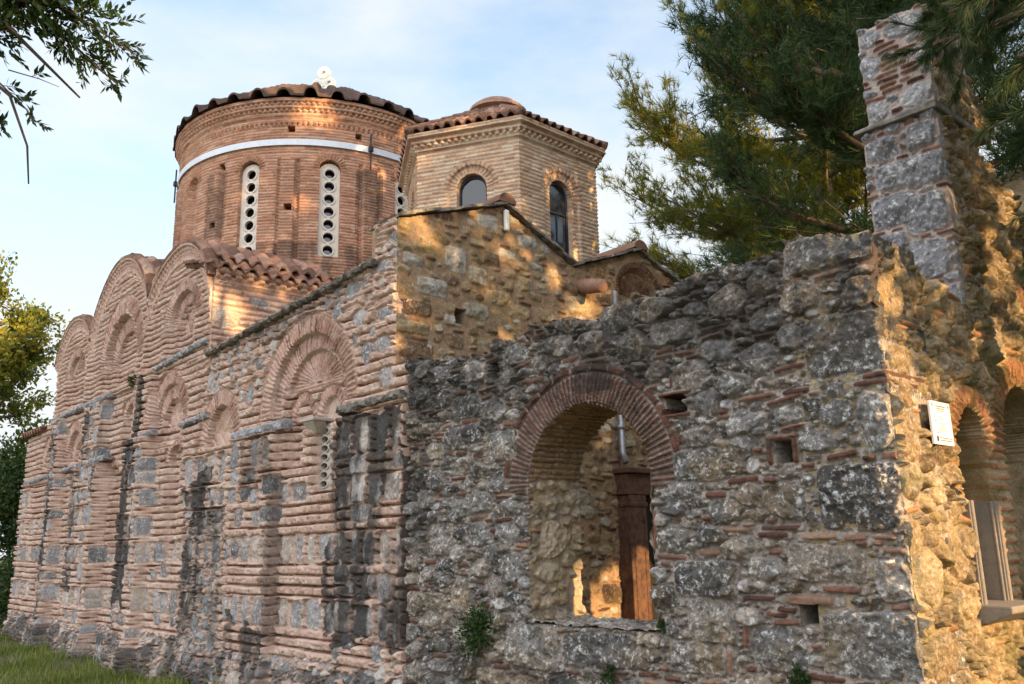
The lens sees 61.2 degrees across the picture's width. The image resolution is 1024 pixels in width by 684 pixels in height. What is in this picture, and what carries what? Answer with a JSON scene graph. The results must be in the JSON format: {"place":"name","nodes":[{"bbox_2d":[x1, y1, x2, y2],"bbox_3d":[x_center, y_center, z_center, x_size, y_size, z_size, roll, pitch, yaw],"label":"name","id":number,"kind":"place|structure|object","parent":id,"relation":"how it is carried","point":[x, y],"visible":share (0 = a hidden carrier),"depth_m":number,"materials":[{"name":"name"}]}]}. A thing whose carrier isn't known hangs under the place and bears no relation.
{"place":"outdoors","nodes":[
{"label":"outdoors","id":0,"kind":"place"},
{"bbox_2d":[0,561,138,683],"bbox_3d":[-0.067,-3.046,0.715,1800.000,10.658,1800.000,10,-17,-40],"label":"ground","id":1,"kind":"structure","parent":0,"point":[67,662],"depth_m":16.95,"materials":[{"name":"green plant"}]},
{"bbox_2d":[0,543,17,630],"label":"bush","id":2,"kind":"object","parent":1,"relation":"on","point":[6,581],"visible":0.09,"depth_m":24.13,"materials":[{"name":"green plant"}]},
{"bbox_2d":[0,435,30,619],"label":"ivy bush","id":3,"kind":"object","parent":1,"relation":"on","point":[15,470],"visible":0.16,"depth_m":26.89,"materials":[{"name":"green plant"}]},
{"bbox_2d":[0,250,69,546],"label":"broadleaf tree","id":4,"kind":"object","parent":1,"relation":"on","point":[22,352],"visible":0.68,"depth_m":31.00,"materials":[{"name":"green plant"}]},
{"bbox_2d":[0,0,151,183],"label":"mastic tree","id":5,"kind":"object","parent":1,"relation":"on","point":[35,10],"visible":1,"depth_m":3.50,"materials":[{"name":"green plant"}]},
{"bbox_2d":[0,622,233,683],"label":"grass","id":6,"kind":"structure","parent":1,"relation":"on","point":[95,672],"depth_m":15.74,"materials":[{"name":"green plant"}]},
{"bbox_2d":[0,67,682,683],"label":"church","id":7,"kind":"structure","parent":1,"relation":"on","point":[220,487],"depth_m":15.11,"materials":[{"name":"brick"}]},
{"bbox_2d":[126,372,136,387],"bbox_3d":[-7.718,0.783,17.545,0.238,0.423,0.251,10,-17,-40],"label":"wall plant","id":8,"kind":"object","parent":7,"relation":"attached to","point":[132,380],"depth_m":17.52,"materials":[{"name":"green plant"}]},
{"bbox_2d":[319,423,335,490],"bbox_3d":[-2.616,1.621,12.217,0.080,0.936,0.403,10,-17,-40],"label":"facade window","id":9,"kind":"structure","parent":7,"relation":"in","point":[324,461],"depth_m":12.17,"materials":[{"name":"stone"}]},
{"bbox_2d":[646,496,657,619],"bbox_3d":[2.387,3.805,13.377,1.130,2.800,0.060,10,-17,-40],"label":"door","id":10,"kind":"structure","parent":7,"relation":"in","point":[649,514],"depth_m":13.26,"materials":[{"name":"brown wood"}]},
{"bbox_2d":[401,115,1023,683],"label":"ruined porch","id":11,"kind":"object","parent":1,"relation":"on","point":[825,509],"visible":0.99,"depth_m":7.09,"materials":[{"name":"stone"}]},
{"bbox_2d":[453,600,497,661],"bbox_3d":[-0.355,2.962,8.847,0.531,0.620,0.616,-4,-13,10],"label":"wall plant","id":12,"kind":"object","parent":11,"relation":"attached to","point":[477,626],"depth_m":8.80,"materials":[{"name":"green plant"}]},
{"bbox_2d":[599,661,615,683],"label":"wall plant","id":13,"kind":"object","parent":11,"relation":"attached to","point":[608,674],"depth_m":7.54,"materials":[{"name":"green plant"}]},
{"bbox_2d":[655,616,669,635],"bbox_3d":[1.265,2.378,7.243,0.156,0.176,0.102,-3,-13,9],"label":"wall plant","id":14,"kind":"object","parent":11,"relation":"attached to","point":[660,624],"depth_m":7.24,"materials":[{"name":"green plant"}]},
{"bbox_2d":[786,662,811,683],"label":"wall plant","id":15,"kind":"object","parent":11,"relation":"attached to","point":[803,678],"depth_m":6.23,"materials":[{"name":"green plant"}]},
{"bbox_2d":[853,3,992,312],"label":"stone pier","id":16,"kind":"structure","parent":11,"relation":"on","point":[912,198],"depth_m":7.96,"materials":[{"name":"grey stone"}]},
{"bbox_2d":[925,400,953,446],"bbox_3d":[3.143,0.615,6.462,0.340,0.320,0.138,10,-17,-40],"label":"information plaque","id":17,"kind":"object","parent":11,"relation":"attached to","point":[939,422],"visible":0.98,"depth_m":6.39,"materials":[{"name":"metal"}]},
{"bbox_2d":[591,0,1021,281],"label":"pine tree","id":18,"kind":"object","parent":1,"relation":"on","point":[719,218],"visible":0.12,"depth_m":17.72,"materials":[{"name":"green plant"}]},
{"bbox_2d":[657,0,1023,271],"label":"pine tree","id":19,"kind":"object","parent":1,"relation":"on","point":[802,102],"visible":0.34,"depth_m":12.29,"materials":[{"name":"green plant"}]},
{"bbox_2d":[855,0,1023,284],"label":"pine tree","id":20,"kind":"object","parent":1,"relation":"on","point":[963,30],"visible":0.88,"depth_m":6.53,"materials":[{"name":"green plant"}]},
{"bbox_2d":[0,0,1023,557],"label":"sky","id":21,"kind":"structure","parent":0,"point":[99,191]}
]}

